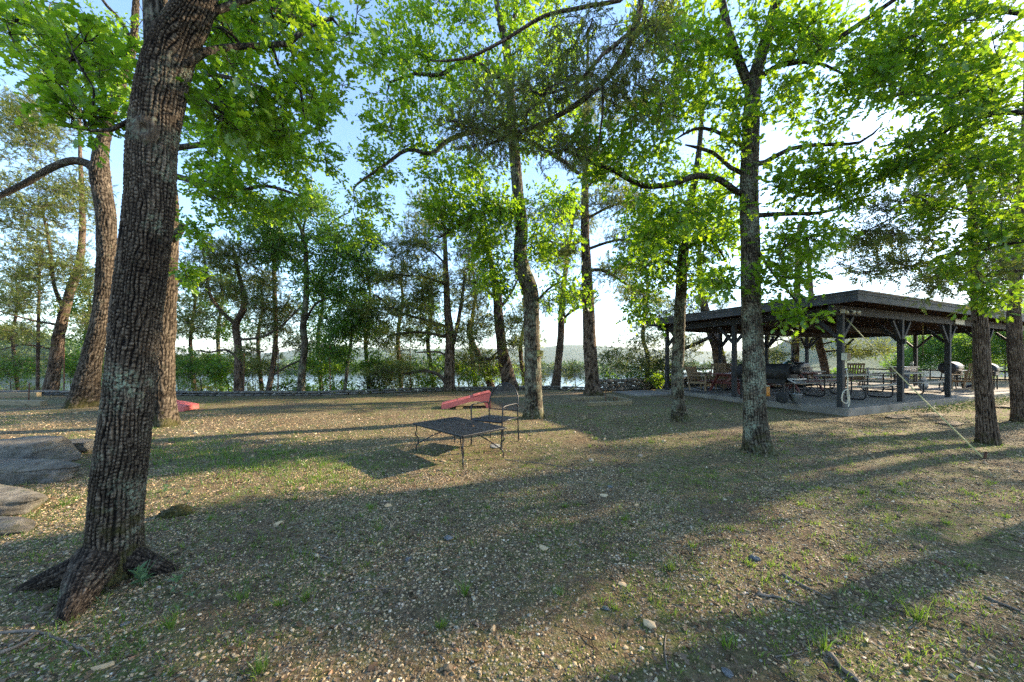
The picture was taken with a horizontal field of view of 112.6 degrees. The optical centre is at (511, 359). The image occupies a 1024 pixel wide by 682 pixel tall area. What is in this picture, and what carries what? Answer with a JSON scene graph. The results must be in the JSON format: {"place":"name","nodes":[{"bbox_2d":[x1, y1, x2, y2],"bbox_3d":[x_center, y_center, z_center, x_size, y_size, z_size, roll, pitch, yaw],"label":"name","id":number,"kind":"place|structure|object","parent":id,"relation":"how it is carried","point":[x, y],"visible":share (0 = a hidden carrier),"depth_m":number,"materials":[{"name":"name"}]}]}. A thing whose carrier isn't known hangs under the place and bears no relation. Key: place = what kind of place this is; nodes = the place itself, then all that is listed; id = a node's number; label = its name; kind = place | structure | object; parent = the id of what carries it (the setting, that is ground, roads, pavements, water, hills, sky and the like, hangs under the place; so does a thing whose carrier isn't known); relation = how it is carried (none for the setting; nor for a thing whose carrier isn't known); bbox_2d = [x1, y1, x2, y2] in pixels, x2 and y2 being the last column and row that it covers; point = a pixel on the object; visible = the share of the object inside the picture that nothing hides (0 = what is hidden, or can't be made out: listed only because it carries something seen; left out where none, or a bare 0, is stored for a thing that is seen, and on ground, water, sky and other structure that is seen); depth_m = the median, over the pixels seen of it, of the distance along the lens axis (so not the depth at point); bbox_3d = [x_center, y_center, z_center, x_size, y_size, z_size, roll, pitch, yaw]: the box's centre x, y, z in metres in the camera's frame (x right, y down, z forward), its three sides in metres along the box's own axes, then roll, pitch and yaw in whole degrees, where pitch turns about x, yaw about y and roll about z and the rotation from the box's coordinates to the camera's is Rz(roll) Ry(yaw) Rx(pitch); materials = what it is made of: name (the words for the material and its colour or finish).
{"place":"outdoors","nodes":[
{"label":"outdoors","id":0,"kind":"place"},
{"bbox_2d":[88,433,409,500],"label":"grass","id":1,"kind":"structure","parent":0,"point":[260,463],"depth_m":4.57,"materials":[{"name":"green plant"}]},
{"bbox_2d":[200,368,638,372],"bbox_3d":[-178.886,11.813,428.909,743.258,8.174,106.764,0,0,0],"label":"shore","id":2,"kind":"structure","parent":0,"point":[547,370],"depth_m":395.85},
{"bbox_2d":[0,326,712,371],"bbox_3d":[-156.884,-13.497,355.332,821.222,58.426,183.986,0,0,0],"label":"wood","id":3,"kind":"object","parent":2,"relation":"on","point":[579,363],"visible":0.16,"depth_m":300.18,"materials":[{"name":"green plant"}]},
{"bbox_2d":[182,345,741,361],"bbox_3d":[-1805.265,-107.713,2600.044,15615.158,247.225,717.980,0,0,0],"label":"hills","id":4,"kind":"structure","parent":0,"point":[574,352],"depth_m":2374.80,"materials":[{"name":"green plant"}]},
{"bbox_2d":[0,362,1007,390],"bbox_3d":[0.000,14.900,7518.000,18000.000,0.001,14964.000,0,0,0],"label":"water","id":5,"kind":"structure","parent":0,"point":[578,382],"depth_m":257.52,"materials":[{"name":"grey liquid"}]},
{"bbox_2d":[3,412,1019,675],"bbox_3d":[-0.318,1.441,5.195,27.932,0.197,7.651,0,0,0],"label":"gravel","id":6,"kind":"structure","parent":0,"point":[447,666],"depth_m":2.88,"materials":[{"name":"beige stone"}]},
{"bbox_2d":[0,377,1023,681],"bbox_3d":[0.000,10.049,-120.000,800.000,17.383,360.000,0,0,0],"label":"ground","id":7,"kind":"structure","parent":0,"point":[972,541],"depth_m":2.54,"materials":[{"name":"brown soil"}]},
{"bbox_2d":[0,516,36,536],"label":"boulder","id":8,"kind":"object","parent":7,"relation":"on","point":[13,525],"visible":0.73,"depth_m":2.78,"materials":[{"name":"stone"}]},
{"bbox_2d":[0,392,40,396],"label":"landscape timber","id":9,"kind":"object","parent":7,"relation":"on","point":[9,394],"visible":0.8,"depth_m":13.04,"materials":[{"name":"grey wood"}]},
{"bbox_2d":[0,354,46,389],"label":"shrub","id":10,"kind":"object","parent":7,"relation":"on","point":[25,374],"visible":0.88,"depth_m":16.51,"materials":[{"name":"green plant"}]},
{"bbox_2d":[0,400,46,405],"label":"landscape timber","id":11,"kind":"object","parent":7,"relation":"on","point":[26,402],"visible":0.94,"depth_m":10.55,"materials":[{"name":"grey wood"}]},
{"bbox_2d":[0,484,47,515],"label":"boulder","id":12,"kind":"object","parent":7,"relation":"on","point":[14,501],"visible":0.95,"depth_m":3.14,"materials":[{"name":"stone"}]},
{"bbox_2d":[0,266,55,389],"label":"cedar tree","id":13,"kind":"object","parent":7,"relation":"on","point":[13,353],"visible":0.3,"depth_m":17.35,"materials":[{"name":"green plant"}]},
{"bbox_2d":[0,216,64,389],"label":"cedar tree","id":14,"kind":"object","parent":7,"relation":"on","point":[37,380],"visible":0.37,"depth_m":15.95,"materials":[{"name":"green plant"}]},
{"bbox_2d":[0,435,80,460],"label":"boulder","id":15,"kind":"object","parent":7,"relation":"on","point":[62,448],"visible":0.69,"depth_m":4.59,"materials":[{"name":"stone"}]},
{"bbox_2d":[0,458,81,484],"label":"boulder","id":16,"kind":"object","parent":7,"relation":"on","point":[24,471],"visible":0.89,"depth_m":3.89,"materials":[{"name":"stone"}]},
{"bbox_2d":[0,629,92,655],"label":"stick","id":17,"kind":"object","parent":7,"relation":"on","point":[75,646],"visible":0.96,"depth_m":1.73,"materials":[{"name":"wood"}]},
{"bbox_2d":[0,77,121,389],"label":"cedar tree","id":18,"kind":"object","parent":7,"relation":"on","point":[79,257],"visible":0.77,"depth_m":14.20,"materials":[{"name":"green plant"}]},
{"bbox_2d":[61,347,79,387],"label":"shrub","id":19,"kind":"object","parent":7,"relation":"on","point":[70,369],"visible":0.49,"depth_m":16.30,"materials":[{"name":"green plant"}]},
{"bbox_2d":[0,0,142,408],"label":"oak tree","id":20,"kind":"object","parent":7,"relation":"on","point":[85,389],"visible":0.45,"depth_m":9.84,"materials":[{"name":"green plant"}]},
{"bbox_2d":[42,273,105,389],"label":"oak tree","id":21,"kind":"object","parent":7,"relation":"on","point":[83,336],"visible":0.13,"depth_m":17.54,"materials":[{"name":"green plant"}]},
{"bbox_2d":[69,438,93,452],"bbox_3d":[-6.751,1.351,5.208,0.905,0.256,0.381,1,2,-6],"label":"boulder","id":22,"kind":"object","parent":7,"relation":"on","point":[82,445],"visible":0.2,"depth_m":5.11,"materials":[{"name":"stone"}]},
{"bbox_2d":[128,559,155,585],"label":"plant","id":23,"kind":"object","parent":7,"relation":"on","point":[139,575],"visible":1,"depth_m":2.10,"materials":[{"name":"green plant"}]},
{"bbox_2d":[157,504,193,518],"bbox_3d":[-2.953,1.339,3.019,0.246,0.125,0.180,0,0,-17],"label":"mossy boulder","id":24,"kind":"object","parent":7,"relation":"on","point":[179,510],"visible":0.82,"depth_m":2.97,"materials":[{"name":"stone"}]},
{"bbox_2d":[176,400,198,411],"bbox_3d":[-9.674,1.168,9.403,1.424,0.478,0.630,0,0,-14],"label":"game board","id":25,"kind":"object","parent":7,"relation":"on","point":[184,406],"visible":0.25,"depth_m":9.53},
{"bbox_2d":[0,0,389,625],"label":"oak tree","id":26,"kind":"object","parent":7,"relation":"on","point":[169,63],"visible":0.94,"depth_m":2.22,"materials":[{"name":"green plant"}]},
{"bbox_2d":[175,263,222,390],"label":"cedar tree","id":27,"kind":"object","parent":7,"relation":"on","point":[190,341],"visible":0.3,"depth_m":17.87,"materials":[{"name":"green plant"}]},
{"bbox_2d":[175,345,226,390],"bbox_3d":[-14.400,0.904,15.474,4.155,3.244,1.695,0,0,19],"label":"shrub","id":28,"kind":"object","parent":7,"relation":"on","point":[199,363],"visible":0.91,"depth_m":15.41,"materials":[{"name":"green plant"}]},
{"bbox_2d":[194,347,233,390],"bbox_3d":[-15.273,1.796,17.570,2.992,4.864,1.589,0,0,13],"label":"shrub","id":29,"kind":"object","parent":7,"relation":"on","point":[210,354],"visible":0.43,"depth_m":17.46,"materials":[{"name":"green plant"}]},
{"bbox_2d":[180,261,256,391],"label":"oak tree","id":30,"kind":"object","parent":7,"relation":"on","point":[228,335],"visible":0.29,"depth_m":18.58,"materials":[{"name":"green plant"}]},
{"bbox_2d":[202,353,247,390],"bbox_3d":[-13.315,1.146,15.487,3.073,2.958,1.368,0,0,32],"label":"shrub","id":31,"kind":"object","parent":7,"relation":"on","point":[227,380],"visible":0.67,"depth_m":15.23,"materials":[{"name":"green plant"}]},
{"bbox_2d":[177,229,302,393],"bbox_3d":[-12.022,-1.885,14.522,6.424,7.464,3.574,0,0,0],"label":"cedar tree","id":32,"kind":"object","parent":7,"relation":"on","point":[240,297],"visible":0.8,"depth_m":14.23,"materials":[{"name":"green plant"}]},
{"bbox_2d":[125,0,372,427],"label":"oak tree","id":33,"kind":"object","parent":7,"relation":"on","point":[220,174],"visible":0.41,"depth_m":7.00,"materials":[{"name":"green plant"}]},
{"bbox_2d":[223,354,279,390],"bbox_3d":[-12.515,1.551,16.622,2.228,4.046,2.675,0,0,-30],"label":"shrub","id":34,"kind":"object","parent":7,"relation":"on","point":[253,372],"visible":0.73,"depth_m":16.36,"materials":[{"name":"green plant"}]},
{"bbox_2d":[222,275,298,393],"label":"cedar tree","id":35,"kind":"object","parent":7,"relation":"on","point":[245,317],"visible":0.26,"depth_m":17.85,"materials":[{"name":"green plant"}]},
{"bbox_2d":[229,230,320,393],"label":"cedar tree","id":36,"kind":"object","parent":7,"relation":"on","point":[274,278],"visible":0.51,"depth_m":14.79,"materials":[{"name":"green plant"}]},
{"bbox_2d":[261,374,313,390],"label":"shrub","id":37,"kind":"object","parent":7,"relation":"on","point":[286,383],"visible":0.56,"depth_m":15.39,"materials":[{"name":"green plant"}]},
{"bbox_2d":[211,180,391,393],"bbox_3d":[-8.720,-2.903,14.422,7.930,9.538,3.333,0,0,0],"label":"oak tree","id":38,"kind":"object","parent":7,"relation":"on","point":[331,262],"visible":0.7,"depth_m":14.05,"materials":[{"name":"green plant"}]},
{"bbox_2d":[275,354,327,380],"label":"shrub","id":39,"kind":"object","parent":7,"relation":"on","point":[292,374],"visible":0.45,"depth_m":17.18,"materials":[{"name":"green plant"}]},
{"bbox_2d":[279,268,350,393],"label":"oak tree","id":40,"kind":"object","parent":7,"relation":"on","point":[311,321],"visible":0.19,"depth_m":18.27,"materials":[{"name":"green plant"}]},
{"bbox_2d":[306,358,354,392],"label":"shrub","id":41,"kind":"object","parent":7,"relation":"on","point":[335,369],"visible":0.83,"depth_m":15.20,"materials":[{"name":"green plant"}]},
{"bbox_2d":[308,272,388,389],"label":"oak tree","id":42,"kind":"object","parent":7,"relation":"on","point":[334,353],"visible":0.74,"depth_m":14.41,"materials":[{"name":"green plant"}]},
{"bbox_2d":[329,263,400,392],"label":"oak tree","id":43,"kind":"object","parent":7,"relation":"on","point":[366,352],"visible":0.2,"depth_m":17.73,"materials":[{"name":"green plant"}]},
{"bbox_2d":[355,352,392,380],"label":"shrub","id":44,"kind":"object","parent":7,"relation":"on","point":[373,360],"visible":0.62,"depth_m":16.14,"materials":[{"name":"green plant"}]},
{"bbox_2d":[355,363,401,392],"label":"shrub","id":45,"kind":"object","parent":7,"relation":"on","point":[367,382],"visible":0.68,"depth_m":15.21,"materials":[{"name":"green plant"}]},
{"bbox_2d":[370,265,432,390],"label":"cedar tree","id":46,"kind":"object","parent":7,"relation":"on","point":[398,356],"visible":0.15,"depth_m":18.82,"materials":[{"name":"green plant"}]},
{"bbox_2d":[368,355,443,389],"bbox_3d":[-4.766,0.709,15.978,3.648,1.942,2.111,0,0,-23],"label":"shrub","id":47,"kind":"object","parent":7,"relation":"on","point":[408,384],"visible":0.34,"depth_m":15.81,"materials":[{"name":"green plant"}]},
{"bbox_2d":[344,183,493,391],"bbox_3d":[-4.054,-3.195,14.782,7.021,9.749,3.986,0,0,0],"label":"cedar tree","id":48,"kind":"object","parent":7,"relation":"on","point":[424,245],"visible":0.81,"depth_m":14.65,"materials":[{"name":"green plant"}]},
{"bbox_2d":[404,374,442,389],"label":"shrub","id":49,"kind":"object","parent":7,"relation":"on","point":[426,384],"visible":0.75,"depth_m":15.64,"materials":[{"name":"green plant"}]},
{"bbox_2d":[0,373,863,395],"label":"rock wall","id":50,"kind":"structure","parent":7,"relation":"on","point":[626,384],"depth_m":14.48,"materials":[{"name":"grey stone"}]},
{"bbox_2d":[398,264,470,390],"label":"oak tree","id":51,"kind":"object","parent":7,"relation":"on","point":[430,365],"visible":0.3,"depth_m":17.70,"materials":[{"name":"green plant"}]},
{"bbox_2d":[312,0,598,418],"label":"oak tree","id":52,"kind":"object","parent":7,"relation":"on","point":[523,248],"visible":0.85,"depth_m":7.78,"materials":[{"name":"green plant"}]},
{"bbox_2d":[413,417,506,468],"bbox_3d":[-0.795,1.184,5.050,1.270,0.438,0.800,0,0,45],"label":"patio table","id":53,"kind":"object","parent":7,"relation":"on","point":[462,428],"visible":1,"depth_m":4.91,"materials":[{"name":"black paint"}]},
{"bbox_2d":[441,390,490,408],"bbox_3d":[-1.364,1.182,10.194,1.424,0.478,0.630,0,0,-8],"label":"game board","id":54,"kind":"object","parent":7,"relation":"on","point":[482,396],"visible":0.97,"depth_m":9.93,"materials":[{"name":"red wood"}]},
{"bbox_2d":[455,364,493,386],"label":"shrub","id":55,"kind":"object","parent":7,"relation":"on","point":[472,377],"visible":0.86,"depth_m":16.12,"materials":[{"name":"green plant"}]},
{"bbox_2d":[453,314,500,386],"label":"cedar tree","id":56,"kind":"object","parent":7,"relation":"on","point":[488,382],"visible":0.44,"depth_m":16.84,"materials":[{"name":"green plant"}]},
{"bbox_2d":[441,261,518,388],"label":"cedar tree","id":57,"kind":"object","parent":7,"relation":"on","point":[456,302],"visible":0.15,"depth_m":18.73,"materials":[{"name":"green plant"}]},
{"bbox_2d":[449,194,536,390],"bbox_3d":[-0.998,-3.123,16.057,4.556,10.350,3.863,0,0,0],"label":"cedar tree","id":58,"kind":"object","parent":7,"relation":"on","point":[507,374],"visible":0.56,"depth_m":15.72,"materials":[{"name":"green plant"}]},
{"bbox_2d":[470,382,518,444],"bbox_3d":[-0.264,0.899,5.702,0.609,0.996,0.683,0,0,27],"label":"patio chair","id":59,"kind":"object","parent":7,"relation":"on","point":[489,418],"visible":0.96,"depth_m":5.85,"materials":[{"name":"black paint"}]},
{"bbox_2d":[0,396,1023,681],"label":"leaf litter","id":60,"kind":"object","parent":7,"relation":"on","point":[682,656],"visible":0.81,"depth_m":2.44,"materials":[{"name":"brown plant"}]},
{"bbox_2d":[486,293,553,385],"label":"cedar tree","id":61,"kind":"object","parent":7,"relation":"on","point":[521,358],"visible":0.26,"depth_m":19.90,"materials":[{"name":"green plant"}]},
{"bbox_2d":[419,0,700,182],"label":"cedar tree","id":62,"kind":"object","parent":7,"relation":"on","point":[497,135],"visible":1,"depth_m":3.98,"materials":[{"name":"green plant"}]},
{"bbox_2d":[529,190,606,389],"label":"cedar tree","id":63,"kind":"object","parent":7,"relation":"on","point":[556,379],"visible":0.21,"depth_m":16.14,"materials":[{"name":"green plant"}]},
{"bbox_2d":[561,356,584,385],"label":"shrub","id":64,"kind":"object","parent":7,"relation":"on","point":[567,374],"visible":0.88,"depth_m":17.52,"materials":[{"name":"green plant"}]},
{"bbox_2d":[527,32,671,395],"bbox_3d":[3.493,-5.833,13.649,6.451,14.823,4.086,0,0,0],"label":"cedar tree","id":65,"kind":"object","parent":7,"relation":"on","point":[592,385],"visible":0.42,"depth_m":13.46,"materials":[{"name":"green plant"}]},
{"bbox_2d":[588,400,631,405],"bbox_3d":[3.025,1.350,10.508,1.545,0.140,0.120,0,0,-20],"label":"landscape timber","id":66,"kind":"object","parent":7,"relation":"on","point":[623,402],"visible":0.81,"depth_m":10.46,"materials":[{"name":"grey wood"}]},
{"bbox_2d":[598,365,624,382],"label":"shrub","id":67,"kind":"object","parent":7,"relation":"on","point":[604,376],"visible":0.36,"depth_m":15.63,"materials":[{"name":"green plant"}]},
{"bbox_2d":[597,336,662,387],"bbox_3d":[5.790,0.212,16.989,3.917,2.826,2.584,0,0,-24],"label":"shrub","id":68,"kind":"object","parent":7,"relation":"on","point":[606,356],"visible":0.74,"depth_m":16.91,"materials":[{"name":"green plant"}]},
{"bbox_2d":[606,252,669,381],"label":"cedar tree","id":69,"kind":"object","parent":7,"relation":"on","point":[645,326],"visible":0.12,"depth_m":18.89,"materials":[{"name":"green plant"}]},
{"bbox_2d":[623,364,670,389],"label":"shrub","id":70,"kind":"object","parent":7,"relation":"on","point":[658,378],"visible":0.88,"depth_m":16.18,"materials":[{"name":"green plant"}]},
{"bbox_2d":[625,340,700,387],"bbox_3d":[7.535,0.285,17.298,3.423,2.522,2.808,0,0,19],"label":"shrub","id":71,"kind":"object","parent":7,"relation":"on","point":[659,363],"visible":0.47,"depth_m":17.14,"materials":[{"name":"green plant"}]},
{"bbox_2d":[616,233,739,385],"bbox_3d":[8.926,-3.232,18.413,7.239,9.999,3.681,0,0,0],"label":"cedar tree","id":72,"kind":"object","parent":7,"relation":"on","point":[698,342],"visible":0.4,"depth_m":18.12,"materials":[{"name":"green plant"}]},
{"bbox_2d":[605,74,769,421],"bbox_3d":[3.895,-2.521,7.687,3.729,8.156,2.659,0,0,-42],"label":"oak tree","id":73,"kind":"object","parent":7,"relation":"on","point":[681,266],"visible":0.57,"depth_m":7.69,"materials":[{"name":"green plant"}]},
{"bbox_2d":[693,351,741,383],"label":"shrub","id":74,"kind":"object","parent":7,"relation":"on","point":[729,358],"visible":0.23,"depth_m":18.84,"materials":[{"name":"green plant"}]},
{"bbox_2d":[541,0,955,456],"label":"oak tree","id":75,"kind":"object","parent":7,"relation":"on","point":[818,45],"visible":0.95,"depth_m":4.84,"materials":[{"name":"green plant"}]},
{"bbox_2d":[762,225,837,363],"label":"cedar tree","id":76,"kind":"object","parent":7,"relation":"on","point":[796,343],"visible":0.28,"depth_m":20.29,"materials":[{"name":"green plant"}]},
{"bbox_2d":[612,289,1023,416],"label":"pavilion","id":77,"kind":"structure","parent":7,"relation":"on","point":[895,317],"depth_m":11.67,"materials":[{"name":"wood"}]},
{"bbox_2d":[684,366,722,392],"bbox_3d":[7.720,0.782,13.855,1.350,0.994,1.131,0,0,-43],"label":"glider bench","id":78,"kind":"object","parent":77,"relation":"on","point":[693,374],"visible":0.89,"depth_m":13.87,"materials":[{"name":"brown wood"}]},
{"bbox_2d":[706,363,727,389],"bbox_3d":[8.773,0.717,14.640,0.720,1.124,1.131,0,0,40],"label":"rocking chair","id":79,"kind":"object","parent":77,"relation":"on","point":[713,366],"visible":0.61,"depth_m":14.88,"materials":[{"name":"brown wood"}]},
{"bbox_2d":[697,373,767,394],"bbox_3d":[8.871,0.903,13.352,2.300,0.775,1.810,0,0,-23],"label":"picnic table","id":80,"kind":"object","parent":77,"relation":"on","point":[719,381],"visible":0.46,"depth_m":13.21,"materials":[{"name":"grey paint"}]},
{"bbox_2d":[736,363,805,402],"bbox_3d":[8.031,0.691,10.661,0.769,1.178,1.749,0,0,-23],"label":"barrel smoker","id":81,"kind":"object","parent":77,"relation":"on","point":[782,374],"visible":0.56,"depth_m":10.12,"materials":[{"name":"metal"}]},
{"bbox_2d":[767,372,836,392],"bbox_3d":[11.756,0.903,14.228,2.300,0.775,1.810,0,0,-23],"label":"picnic table","id":82,"kind":"object","parent":77,"relation":"on","point":[808,373],"visible":0.29,"depth_m":14.02,"materials":[{"name":"grey paint"}]},
{"bbox_2d":[803,373,896,399],"bbox_3d":[11.531,0.894,11.774,2.400,0.779,1.798,0,0,-23],"label":"picnic table","id":83,"kind":"object","parent":77,"relation":"on","point":[865,386],"visible":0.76,"depth_m":11.68,"materials":[{"name":"black paint"}]},
{"bbox_2d":[845,363,866,385],"bbox_3d":[15.878,0.717,15.904,0.740,1.124,1.131,0,0,31],"label":"rocking chair","id":84,"kind":"object","parent":77,"relation":"on","point":[857,377],"visible":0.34,"depth_m":15.60,"materials":[{"name":"brown wood"}]},
{"bbox_2d":[856,372,943,394],"bbox_3d":[15.377,0.894,13.460,2.400,0.779,1.798,0,0,-23],"label":"picnic table","id":85,"kind":"object","parent":77,"relation":"on","point":[919,382],"visible":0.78,"depth_m":13.40,"materials":[{"name":"black paint"}]},
{"bbox_2d":[938,362,966,388],"bbox_3d":[20.015,0.411,15.432,1.642,1.743,0.740,0,0,-28],"label":"offset smoker","id":86,"kind":"object","parent":77,"relation":"on","point":[957,367],"visible":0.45,"depth_m":15.20,"materials":[{"name":"black paint"}]},
{"bbox_2d":[951,363,973,390],"bbox_3d":[18.864,0.717,14.078,1.131,1.124,0.740,0,0,-4],"label":"rocking chair","id":87,"kind":"object","parent":77,"relation":"on","point":[966,379],"visible":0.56,"depth_m":14.34,"materials":[{"name":"beige wood"}]},
{"bbox_2d":[781,243,896,378],"bbox_3d":[19.081,-2.768,20.065,7.773,8.978,3.707,0,0,0],"label":"cedar tree","id":88,"kind":"object","parent":7,"relation":"on","point":[822,356],"visible":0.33,"depth_m":19.81,"materials":[{"name":"green plant"}]},
{"bbox_2d":[825,650,861,681],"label":"stick","id":89,"kind":"object","parent":7,"relation":"on","point":[836,661],"visible":1,"depth_m":1.55,"materials":[{"name":"grey wood"}]},
{"bbox_2d":[876,349,930,378],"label":"cedar tree","id":90,"kind":"object","parent":7,"relation":"on","point":[892,364],"visible":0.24,"depth_m":25.79,"materials":[{"name":"green plant"}]},
{"bbox_2d":[846,318,982,456],"bbox_3d":[7.911,0.177,7.047,0.020,2.572,4.376,0,0,25],"label":"guy strap","id":91,"kind":"object","parent":7,"relation":"attached to","point":[973,448],"visible":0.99,"depth_m":6.29,"materials":[{"name":"yellow fabric"}]},
{"bbox_2d":[818,0,1023,322],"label":"oak tree","id":92,"kind":"object","parent":7,"relation":"on","point":[983,103],"visible":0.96,"depth_m":4.22,"materials":[{"name":"green plant"}]},
{"bbox_2d":[824,19,1023,445],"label":"cedar tree","id":93,"kind":"object","parent":7,"relation":"on","point":[987,431],"visible":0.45,"depth_m":5.81,"materials":[{"name":"green plant"}]},
{"bbox_2d":[845,368,1008,386],"bbox_3d":[20.918,0.993,17.391,0.135,1.015,6.600,0,0,-23],"label":"railing","id":94,"kind":"object","parent":7,"relation":"on","point":[894,376],"visible":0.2,"depth_m":17.29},
{"bbox_2d":[888,333,971,378],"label":"cedar tree","id":95,"kind":"object","parent":7,"relation":"on","point":[933,346],"visible":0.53,"depth_m":24.36,"materials":[{"name":"green plant"}]},
{"bbox_2d":[881,393,1009,413],"bbox_3d":[14.473,1.395,10.329,9.639,0.320,1.623,0,0,-22],"label":"ivy","id":96,"kind":"object","parent":7,"relation":"on","point":[962,405],"visible":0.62,"depth_m":10.21,"materials":[{"name":"green plant"}]},
{"bbox_2d":[933,333,1006,378],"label":"cedar tree","id":97,"kind":"object","parent":7,"relation":"on","point":[965,353],"visible":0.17,"depth_m":25.38,"materials":[{"name":"green plant"}]},
{"bbox_2d":[930,19,1023,422],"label":"cedar tree","id":98,"kind":"object","parent":7,"relation":"on","point":[1014,348],"visible":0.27,"depth_m":8.13,"materials":[{"name":"green plant"}]},
{"bbox_2d":[957,307,1023,378],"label":"cedar tree","id":99,"kind":"object","parent":7,"relation":"on","point":[999,342],"visible":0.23,"depth_m":23.64,"materials":[{"name":"green plant"}]},
{"bbox_2d":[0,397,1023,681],"bbox_3d":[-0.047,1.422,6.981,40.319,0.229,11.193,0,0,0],"label":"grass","id":100,"kind":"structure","parent":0,"point":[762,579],"depth_m":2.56,"materials":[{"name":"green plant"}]},
{"bbox_2d":[0,412,1023,478],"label":"gravel","id":101,"kind":"structure","parent":0,"point":[272,419],"depth_m":6.52,"materials":[{"name":"beige gravel"}]},
{"bbox_2d":[0,0,1023,353],"label":"sky","id":102,"kind":"structure","parent":0,"point":[607,312],"materials":[{"name":"blue"}]},
{"bbox_2d":[740,307,1023,370],"bbox_3d":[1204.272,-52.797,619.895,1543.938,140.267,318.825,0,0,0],"label":"hills","id":103,"kind":"structure","parent":0,"point":[832,360],"depth_m":532.48,"materials":[{"name":"green plant"}]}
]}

